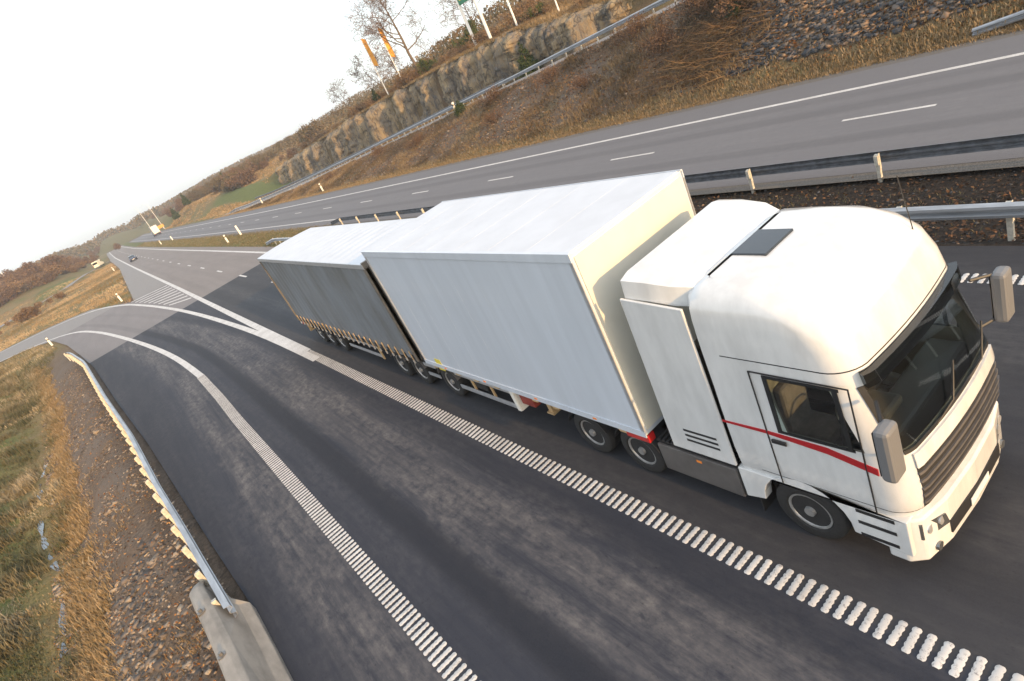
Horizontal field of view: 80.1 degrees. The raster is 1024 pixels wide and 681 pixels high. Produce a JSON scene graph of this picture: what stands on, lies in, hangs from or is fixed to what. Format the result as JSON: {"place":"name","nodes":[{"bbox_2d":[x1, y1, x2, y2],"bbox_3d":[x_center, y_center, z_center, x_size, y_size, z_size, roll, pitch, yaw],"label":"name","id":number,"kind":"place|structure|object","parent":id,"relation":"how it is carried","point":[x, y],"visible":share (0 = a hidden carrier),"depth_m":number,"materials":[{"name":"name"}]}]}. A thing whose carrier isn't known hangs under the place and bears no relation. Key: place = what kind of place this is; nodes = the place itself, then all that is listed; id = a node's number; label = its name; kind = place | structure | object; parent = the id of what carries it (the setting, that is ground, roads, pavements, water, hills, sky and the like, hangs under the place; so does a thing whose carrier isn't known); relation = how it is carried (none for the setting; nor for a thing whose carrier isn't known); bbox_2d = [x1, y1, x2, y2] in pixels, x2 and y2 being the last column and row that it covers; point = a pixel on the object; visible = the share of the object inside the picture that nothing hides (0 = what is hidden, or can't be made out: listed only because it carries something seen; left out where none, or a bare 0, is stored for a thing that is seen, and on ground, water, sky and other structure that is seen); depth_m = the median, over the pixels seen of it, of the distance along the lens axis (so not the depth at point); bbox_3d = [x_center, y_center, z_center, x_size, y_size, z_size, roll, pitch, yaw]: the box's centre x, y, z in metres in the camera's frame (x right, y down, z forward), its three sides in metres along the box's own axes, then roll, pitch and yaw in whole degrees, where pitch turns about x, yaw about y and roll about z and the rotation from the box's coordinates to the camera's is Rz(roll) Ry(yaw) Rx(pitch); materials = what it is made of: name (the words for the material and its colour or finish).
{"place":"outdoors","nodes":[
{"label":"outdoors","id":0,"kind":"place"},
{"bbox_2d":[37,461,67,659],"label":"water","id":1,"kind":"structure","parent":0,"point":[45,546],"depth_m":22.87,"materials":[{"name":"grey liquid"}]},
{"bbox_2d":[0,0,514,272],"label":"sky","id":2,"kind":"structure","parent":0,"point":[109,109],"materials":[{"name":"white"}]},
{"bbox_2d":[275,0,632,184],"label":"cliff","id":3,"kind":"structure","parent":0,"point":[469,74],"depth_m":80.82,"materials":[{"name":"stone"}]},
{"bbox_2d":[359,37,388,93],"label":"flagpole","id":4,"kind":"object","parent":3,"relation":"on","point":[372,58],"visible":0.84,"depth_m":98.14,"materials":[{"name":"white"}]},
{"bbox_2d":[340,0,444,75],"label":"bare tree","id":5,"kind":"object","parent":3,"relation":"on","point":[368,31],"visible":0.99,"depth_m":91.18,"materials":[{"name":"brown plant"}]},
{"bbox_2d":[390,64,414,89],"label":"shrub","id":6,"kind":"object","parent":3,"relation":"on","point":[401,78],"visible":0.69,"depth_m":93.84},
{"bbox_2d":[466,24,501,46],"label":"shrub","id":7,"kind":"object","parent":3,"relation":"on","point":[494,32],"visible":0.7,"depth_m":77.02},
{"bbox_2d":[0,0,1023,680],"bbox_3d":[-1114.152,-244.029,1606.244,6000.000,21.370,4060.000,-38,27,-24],"label":"ground","id":8,"kind":"structure","parent":0,"point":[60,362],"depth_m":26.67,"materials":[{"name":"soil"}]},
{"bbox_2d":[0,284,15,301],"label":"thicket bush","id":9,"kind":"object","parent":8,"relation":"on","point":[9,295],"visible":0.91,"depth_m":221.11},
{"bbox_2d":[0,280,23,297],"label":"thicket bush","id":10,"kind":"object","parent":8,"relation":"on","point":[14,285],"visible":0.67,"depth_m":220.86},
{"bbox_2d":[13,262,40,278],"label":"thicket bush","id":11,"kind":"object","parent":8,"relation":"on","point":[29,267],"visible":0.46,"depth_m":231.18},
{"bbox_2d":[0,344,57,430],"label":"grass","id":12,"kind":"structure","parent":8,"relation":"on","point":[29,351],"depth_m":62.53,"materials":[{"name":"plant"}]},
{"bbox_2d":[13,298,52,321],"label":"thicket bush","id":13,"kind":"object","parent":8,"relation":"on","point":[29,312],"visible":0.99,"depth_m":135.30,"materials":[{"name":"plant"}]},
{"bbox_2d":[22,264,63,290],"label":"thicket bush","id":14,"kind":"object","parent":8,"relation":"on","point":[36,279],"visible":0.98,"depth_m":225.40,"materials":[{"name":"plant"}]},
{"bbox_2d":[0,361,101,680],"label":"grass","id":15,"kind":"structure","parent":8,"relation":"on","point":[21,485],"depth_m":25.25,"materials":[{"name":"plant"}]},
{"bbox_2d":[37,264,65,279],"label":"thicket bush","id":16,"kind":"object","parent":8,"relation":"on","point":[54,268],"visible":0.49,"depth_m":229.19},
{"bbox_2d":[43,254,64,265],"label":"thicket bush","id":17,"kind":"object","parent":8,"relation":"on","point":[52,259],"visible":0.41,"depth_m":245.31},
{"bbox_2d":[0,305,115,360],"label":"road exit slip","id":18,"kind":"object","parent":8,"relation":"on","point":[58,330],"visible":0.95,"depth_m":84.69,"materials":[{"name":"asphalt"}]},
{"bbox_2d":[2,304,317,360],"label":"road marking gore line","id":19,"kind":"object","parent":18,"relation":"on","point":[292,348],"visible":1,"depth_m":35.13,"materials":[{"name":"paint"}]},
{"bbox_2d":[0,263,131,351],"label":"grass","id":20,"kind":"structure","parent":8,"relation":"on","point":[103,301],"depth_m":123.14,"materials":[{"name":"plant"}]},
{"bbox_2d":[29,366,126,680],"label":"golden grass","id":21,"kind":"structure","parent":8,"relation":"on","point":[87,608],"depth_m":19.93,"materials":[{"name":"plant"}]},
{"bbox_2d":[38,366,222,680],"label":"fallen leaves","id":22,"kind":"object","parent":8,"relation":"on","point":[166,678],"visible":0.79,"depth_m":16.96,"materials":[{"name":"plant"}]},
{"bbox_2d":[107,253,164,300],"bbox_3d":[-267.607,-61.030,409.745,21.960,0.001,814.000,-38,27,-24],"label":"road hard shoulder","id":23,"kind":"object","parent":8,"relation":"on","point":[140,284],"visible":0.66,"depth_m":95.54},
{"bbox_2d":[39,364,232,680],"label":"gravel","id":24,"kind":"structure","parent":8,"relation":"on","point":[148,572],"depth_m":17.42,"materials":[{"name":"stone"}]},
{"bbox_2d":[64,352,237,617],"bbox_3d":[-22.927,3.379,34.265,1.010,1.370,57.355,-41,28,-29],"label":"guard rail","id":25,"kind":"object","parent":8,"relation":"on","point":[178,528],"visible":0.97,"depth_m":16.88,"materials":[{"name":"metal"}]},
{"bbox_2d":[13,110,342,271],"bbox_3d":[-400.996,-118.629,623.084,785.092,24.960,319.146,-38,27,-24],"label":"woodland","id":26,"kind":"object","parent":8,"relation":"on","point":[90,245],"visible":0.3,"depth_m":542.45,"materials":[{"name":"plant"}]},
{"bbox_2d":[180,193,191,209],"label":"pine tree","id":27,"kind":"object","parent":8,"relation":"on","point":[185,200],"visible":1,"depth_m":245.06,"materials":[{"name":"green plant"}]},
{"bbox_2d":[186,186,203,200],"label":"hillside tree","id":28,"kind":"object","parent":8,"relation":"on","point":[195,194],"visible":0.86,"depth_m":273.52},
{"bbox_2d":[220,172,238,191],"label":"hillside tree","id":29,"kind":"object","parent":8,"relation":"on","point":[227,176],"visible":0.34,"depth_m":203.10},
{"bbox_2d":[137,223,334,247],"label":"grass","id":30,"kind":"structure","parent":8,"relation":"on","point":[201,241],"depth_m":84.81,"materials":[{"name":"plant"}]},
{"bbox_2d":[220,160,255,181],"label":"hillside tree","id":31,"kind":"object","parent":8,"relation":"on","point":[233,169],"visible":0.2,"depth_m":209.69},
{"bbox_2d":[229,170,249,185],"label":"hillside tree","id":32,"kind":"object","parent":8,"relation":"on","point":[234,181],"visible":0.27,"depth_m":197.08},
{"bbox_2d":[189,582,292,680],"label":"concrete barrier","id":33,"kind":"object","parent":8,"relation":"on","point":[244,648],"visible":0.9,"depth_m":11.04,"materials":[{"name":"grey concrete"}]},
{"bbox_2d":[224,165,257,189],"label":"hillside tree","id":34,"kind":"object","parent":8,"relation":"on","point":[244,179],"visible":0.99,"depth_m":196.14,"materials":[{"name":"plant"}]},
{"bbox_2d":[245,156,263,171],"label":"hillside tree","id":35,"kind":"object","parent":8,"relation":"on","point":[257,161],"visible":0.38,"depth_m":219.36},
{"bbox_2d":[166,111,349,228],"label":"grass","id":36,"kind":"structure","parent":8,"relation":"on","point":[175,223],"depth_m":216.65,"materials":[{"name":"plant"}]},
{"bbox_2d":[249,150,272,161],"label":"hillside tree","id":37,"kind":"object","parent":8,"relation":"on","point":[256,156],"visible":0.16,"depth_m":228.75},
{"bbox_2d":[279,147,298,160],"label":"hillside tree","id":38,"kind":"object","parent":8,"relation":"on","point":[289,153],"visible":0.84,"depth_m":206.37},
{"bbox_2d":[294,119,326,142],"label":"hillside tree","id":39,"kind":"object","parent":8,"relation":"on","point":[307,133],"visible":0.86,"depth_m":200.41,"materials":[{"name":"plant"}]},
{"bbox_2d":[325,77,350,118],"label":"bare tree","id":40,"kind":"object","parent":8,"relation":"on","point":[335,88],"visible":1,"depth_m":118.32,"materials":[{"name":"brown plant"}]},
{"bbox_2d":[173,0,522,204],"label":"woodland","id":41,"kind":"object","parent":8,"relation":"on","point":[490,17],"visible":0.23,"depth_m":165.14,"materials":[{"name":"plant"}]},
{"bbox_2d":[347,99,370,115],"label":"shrub","id":42,"kind":"object","parent":8,"relation":"on","point":[357,107],"visible":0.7,"depth_m":111.38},
{"bbox_2d":[344,47,395,92],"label":"bare tree","id":43,"kind":"object","parent":8,"relation":"on","point":[356,68],"visible":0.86,"depth_m":105.34,"materials":[{"name":"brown plant"}]},
{"bbox_2d":[364,90,384,106],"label":"shrub","id":44,"kind":"object","parent":8,"relation":"on","point":[379,94],"visible":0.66,"depth_m":105.39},
{"bbox_2d":[369,145,383,157],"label":"shrub","id":45,"kind":"object","parent":8,"relation":"on","point":[377,149],"visible":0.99,"depth_m":81.68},
{"bbox_2d":[255,78,505,198],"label":"guard rail","id":46,"kind":"object","parent":8,"relation":"on","point":[294,182],"visible":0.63,"depth_m":99.99,"materials":[{"name":"metal"}]},
{"bbox_2d":[254,78,517,200],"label":"golden grass","id":47,"kind":"structure","parent":8,"relation":"on","point":[507,83],"depth_m":91.86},
{"bbox_2d":[368,42,404,80],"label":"bare tree","id":48,"kind":"object","parent":8,"relation":"on","point":[390,65],"visible":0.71,"depth_m":101.25,"materials":[{"name":"brown plant"}]},
{"bbox_2d":[377,28,403,81],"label":"flagpole","id":49,"kind":"object","parent":8,"relation":"on","point":[387,46],"visible":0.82,"depth_m":92.87,"materials":[{"name":"white"}]},
{"bbox_2d":[403,131,424,149],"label":"shrub","id":50,"kind":"object","parent":8,"relation":"on","point":[416,139],"visible":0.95,"depth_m":69.72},
{"bbox_2d":[404,64,425,83],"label":"shrub","id":51,"kind":"object","parent":8,"relation":"on","point":[411,76],"visible":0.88,"depth_m":90.51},
{"bbox_2d":[415,57,437,74],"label":"shrub","id":52,"kind":"object","parent":8,"relation":"on","point":[426,66],"visible":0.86,"depth_m":89.83,"materials":[{"name":"green plant"}]},
{"bbox_2d":[438,52,455,64],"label":"shrub","id":53,"kind":"object","parent":8,"relation":"on","point":[443,59],"visible":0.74,"depth_m":83.67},
{"bbox_2d":[229,0,676,212],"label":"guard rail","id":54,"kind":"object","parent":8,"relation":"on","point":[599,33],"visible":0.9,"depth_m":58.42,"materials":[{"name":"metal"}]},
{"bbox_2d":[223,0,683,215],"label":"road raised slip","id":55,"kind":"object","parent":8,"relation":"on","point":[512,83],"visible":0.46,"depth_m":78.74,"materials":[{"name":"concrete"}]},
{"bbox_2d":[300,0,610,152],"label":"golden grass","id":56,"kind":"structure","parent":8,"relation":"on","point":[523,27],"depth_m":75.92,"materials":[{"name":"plant"}]},
{"bbox_2d":[285,0,630,161],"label":"scrub","id":57,"kind":"object","parent":8,"relation":"on","point":[564,6],"visible":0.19,"depth_m":71.04,"materials":[{"name":"plant"}]},
{"bbox_2d":[453,100,466,116],"bbox_3d":[-5.386,-24.730,64.722,2.428,1.768,2.006,-38,27,-24],"label":"pine tree","id":58,"kind":"object","parent":8,"relation":"on","point":[459,108],"visible":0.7,"depth_m":64.47,"materials":[{"name":"green plant"}]},
{"bbox_2d":[427,0,494,35],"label":"bare tree","id":59,"kind":"object","parent":8,"relation":"on","point":[453,8],"visible":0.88,"depth_m":89.42,"materials":[{"name":"brown plant"}]},
{"bbox_2d":[451,19,478,51],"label":"shrub","id":60,"kind":"object","parent":8,"relation":"on","point":[460,42],"visible":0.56,"depth_m":84.58,"materials":[{"name":"green plant"}]},
{"bbox_2d":[455,0,491,45],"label":"price sign","id":61,"kind":"object","parent":8,"relation":"on","point":[459,3],"visible":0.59,"depth_m":75.22,"materials":[{"name":"white"}]},
{"bbox_2d":[474,80,506,108],"bbox_3d":[-2.048,-23.644,58.468,3.947,1.995,2.630,-16,26,23],"label":"shrub","id":62,"kind":"object","parent":8,"relation":"on","point":[492,93],"visible":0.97,"depth_m":58.57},
{"bbox_2d":[479,106,504,128],"bbox_3d":[-1.958,-20.058,54.606,3.070,1.552,2.046,-30,24,-6],"label":"shrub","id":63,"kind":"object","parent":8,"relation":"on","point":[488,118],"visible":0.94,"depth_m":54.36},
{"bbox_2d":[281,2,718,199],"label":"scree","id":64,"kind":"structure","parent":8,"relation":"on","point":[659,54],"depth_m":53.26,"materials":[{"name":"stone"}]},
{"bbox_2d":[495,0,541,29],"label":"shrub","id":65,"kind":"object","parent":8,"relation":"on","point":[510,19],"visible":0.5,"depth_m":75.80,"materials":[{"name":"plant"}]},
{"bbox_2d":[53,284,988,680],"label":"road exit lane","id":66,"kind":"structure","parent":8,"relation":"on","point":[493,564],"depth_m":11.72,"materials":[{"name":"asphalt"}]},
{"bbox_2d":[0,331,202,377],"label":"road marking exit line","id":67,"kind":"object","parent":66,"relation":"on","point":[190,368],"visible":0.97,"depth_m":40.50,"materials":[{"name":"paint"}]},
{"bbox_2d":[132,285,189,304],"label":"road marking hatching","id":68,"kind":"object","parent":66,"relation":"on","point":[163,296],"visible":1,"depth_m":65.35,"materials":[{"name":"paint"}]},
{"bbox_2d":[197,374,476,680],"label":"road marking","id":69,"kind":"object","parent":66,"relation":"on","point":[437,651],"visible":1,"depth_m":12.19,"materials":[{"name":"paint"}]},
{"bbox_2d":[513,0,544,22],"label":"shrub","id":70,"kind":"object","parent":8,"relation":"on","point":[526,2],"visible":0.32,"depth_m":76.75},
{"bbox_2d":[517,42,542,78],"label":"pine tree","id":71,"kind":"object","parent":8,"relation":"on","point":[525,62],"visible":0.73,"depth_m":65.53,"materials":[{"name":"green plant"}]},
{"bbox_2d":[520,0,544,20],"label":"shrub","id":72,"kind":"object","parent":8,"relation":"on","point":[538,6],"visible":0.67,"depth_m":69.99,"materials":[{"name":"green plant"}]},
{"bbox_2d":[518,1,552,22],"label":"shrub","id":73,"kind":"object","parent":8,"relation":"on","point":[546,9],"visible":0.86,"depth_m":69.51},
{"bbox_2d":[529,62,558,90],"bbox_3d":[3.022,-22.059,50.159,3.509,1.774,2.338,-37,26,-22],"label":"shrub","id":74,"kind":"object","parent":8,"relation":"on","point":[548,73],"visible":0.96,"depth_m":50.14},
{"bbox_2d":[110,245,1023,680],"bbox_3d":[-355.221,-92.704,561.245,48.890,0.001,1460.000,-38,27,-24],"label":"road main carriageway","id":75,"kind":"structure","parent":8,"relation":"on","point":[962,587],"depth_m":9.40,"materials":[{"name":"asphalt"}]},
{"bbox_2d":[121,246,265,252],"bbox_3d":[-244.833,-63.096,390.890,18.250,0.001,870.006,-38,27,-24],"label":"road marking median line","id":76,"kind":"object","parent":75,"relation":"on","point":[208,250],"visible":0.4,"depth_m":84.69,"materials":[{"name":"paint"}]},
{"bbox_2d":[109,252,309,350],"bbox_3d":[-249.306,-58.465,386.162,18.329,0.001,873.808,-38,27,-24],"label":"road marking line","id":77,"kind":"object","parent":75,"relation":"on","point":[258,327],"visible":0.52,"depth_m":39.52,"materials":[{"name":"paint"}]},
{"bbox_2d":[257,218,421,363],"bbox_3d":[-5.587,-1.819,22.291,2.706,4.216,12.268,-38,27,-24],"label":"curtain trailer","id":78,"kind":"object","parent":75,"relation":"on","point":[324,280],"visible":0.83,"depth_m":20.14,"materials":[{"name":"grey"}]},
{"bbox_2d":[361,169,696,442],"bbox_3d":[-0.524,-0.840,14.810,2.716,4.562,11.400,-38,27,-24],"label":"box trailer","id":79,"kind":"object","parent":75,"relation":"on","point":[517,296],"visible":0.97,"depth_m":10.84,"materials":[{"name":"metal"}]},
{"bbox_2d":[304,350,1023,680],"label":"road marking ribbed line","id":80,"kind":"object","parent":75,"relation":"on","point":[977,668],"visible":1,"depth_m":8.59,"materials":[{"name":"paint"}]},
{"bbox_2d":[569,175,1014,560],"bbox_3d":[3.234,0.074,9.519,3.260,4.301,6.585,-38,27,-24],"label":"truck tractor","id":81,"kind":"object","parent":75,"relation":"on","point":[828,375],"visible":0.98,"depth_m":7.39,"materials":[{"name":"white paint"}]},
{"bbox_2d":[960,273,1023,284],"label":"road marking ribbed median line","id":82,"kind":"object","parent":75,"relation":"on","point":[965,276],"visible":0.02,"depth_m":11.51,"materials":[{"name":"paint"}]},
{"bbox_2d":[415,0,724,165],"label":"brushwood","id":83,"kind":"object","parent":8,"relation":"on","point":[566,91],"visible":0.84,"depth_m":47.55,"materials":[{"name":"plant"}]},
{"bbox_2d":[129,157,1023,242],"bbox_3d":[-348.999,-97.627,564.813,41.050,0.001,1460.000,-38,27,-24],"label":"road median shoulder","id":84,"kind":"object","parent":8,"relation":"on","point":[986,165],"visible":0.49,"depth_m":17.49},
{"bbox_2d":[130,34,1023,241],"bbox_3d":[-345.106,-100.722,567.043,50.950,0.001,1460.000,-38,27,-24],"label":"road","id":85,"kind":"structure","parent":8,"relation":"on","point":[980,100],"depth_m":25.04,"materials":[{"name":"asphalt"}]},
{"bbox_2d":[148,225,160,236],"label":"box truck","id":86,"kind":"object","parent":85,"relation":"on","point":[154,230],"visible":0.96,"depth_m":256.88,"materials":[{"name":"white paint"}]},
{"bbox_2d":[144,219,334,240],"bbox_3d":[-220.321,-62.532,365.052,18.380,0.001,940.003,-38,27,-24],"label":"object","id":87,"kind":"object","parent":85,"relation":"on","point":[256,228],"visible":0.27,"depth_m":82.80,"materials":[{"name":"paint"}]},
{"bbox_2d":[172,104,935,233],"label":"road marking opposite dashes","id":88,"kind":"object","parent":85,"relation":"on","point":[653,152],"visible":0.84,"depth_m":21.53,"materials":[{"name":"paint"}]},
{"bbox_2d":[144,52,1023,235],"bbox_3d":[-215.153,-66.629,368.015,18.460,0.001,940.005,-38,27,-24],"label":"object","id":89,"kind":"object","parent":85,"relation":"on","point":[984,61],"visible":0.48,"depth_m":28.30,"materials":[{"name":"paint"}]},
{"bbox_2d":[566,69,597,94],"bbox_3d":[5.036,-19.155,44.883,3.070,1.552,2.046,-29,24,-5],"label":"shrub","id":90,"kind":"object","parent":8,"relation":"on","point":[581,80],"visible":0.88,"depth_m":44.54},
{"bbox_2d":[146,28,1023,233],"bbox_3d":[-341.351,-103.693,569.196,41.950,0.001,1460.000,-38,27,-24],"label":"road opposite shoulder","id":91,"kind":"object","parent":8,"relation":"on","point":[923,54],"visible":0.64,"depth_m":31.29},
{"bbox_2d":[213,0,1023,218],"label":"golden grass","id":92,"kind":"structure","parent":8,"relation":"on","point":[949,39],"depth_m":29.37,"materials":[{"name":"plant"}]},
{"bbox_2d":[234,0,1023,212],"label":"scrub","id":93,"kind":"object","parent":8,"relation":"on","point":[349,164],"visible":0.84,"depth_m":43.38,"materials":[{"name":"plant"}]},
{"bbox_2d":[608,8,654,45],"bbox_3d":[8.450,-22.105,42.667,3.947,1.995,2.630,-11,29,32],"label":"shrub","id":94,"kind":"object","parent":8,"relation":"on","point":[630,26],"visible":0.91,"depth_m":42.75,"materials":[{"name":"plant"}]},
{"bbox_2d":[266,200,1023,244],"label":"guard rail","id":95,"kind":"object","parent":8,"relation":"on","point":[1010,211],"visible":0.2,"depth_m":12.48,"materials":[{"name":"metal"}]},
{"bbox_2d":[280,0,1022,200],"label":"fallen leaves","id":96,"kind":"object","parent":8,"relation":"on","point":[742,75],"visible":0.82,"depth_m":38.29,"materials":[{"name":"plant"}]},
{"bbox_2d":[633,14,681,57],"bbox_3d":[9.072,-19.205,38.769,2.922,2.217,4.386,-20,25,16],"label":"shrub","id":97,"kind":"object","parent":8,"relation":"on","point":[661,38],"visible":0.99,"depth_m":38.48,"materials":[{"name":"plant"}]},
{"bbox_2d":[331,133,1023,224],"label":"guard rail","id":98,"kind":"object","parent":8,"relation":"on","point":[876,158],"visible":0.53,"depth_m":17.38,"materials":[{"name":"metal"}]},
{"bbox_2d":[658,0,727,26],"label":"shrub","id":99,"kind":"object","parent":8,"relation":"on","point":[696,3],"visible":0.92,"depth_m":37.43,"materials":[{"name":"plant"}]},
{"bbox_2d":[711,0,753,17],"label":"shrub","id":100,"kind":"object","parent":8,"relation":"on","point":[733,4],"visible":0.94,"depth_m":33.94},
{"bbox_2d":[635,0,830,97],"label":"brushwood","id":101,"kind":"object","parent":8,"relation":"on","point":[711,30],"visible":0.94,"depth_m":34.81,"materials":[{"name":"plant"}]},
{"bbox_2d":[723,0,746,18],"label":"pine tree","id":102,"kind":"object","parent":8,"relation":"on","point":[735,9],"visible":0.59,"depth_m":34.82,"materials":[{"name":"green plant"}]},
{"bbox_2d":[711,0,998,81],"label":"scree","id":103,"kind":"structure","parent":8,"relation":"on","point":[840,35],"depth_m":29.15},
{"bbox_2d":[693,167,1023,243],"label":"fallen leaves","id":104,"kind":"object","parent":8,"relation":"on","point":[964,221],"visible":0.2,"depth_m":14.57,"materials":[{"name":"plant"}]},
{"bbox_2d":[694,166,1023,243],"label":"gravel","id":105,"kind":"structure","parent":8,"relation":"on","point":[976,222],"depth_m":15.77,"materials":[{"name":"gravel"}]},
{"bbox_2d":[972,10,1023,36],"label":"guard rail","id":106,"kind":"object","parent":8,"relation":"on","point":[1012,18],"visible":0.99,"depth_m":22.73,"materials":[{"name":"metal"}]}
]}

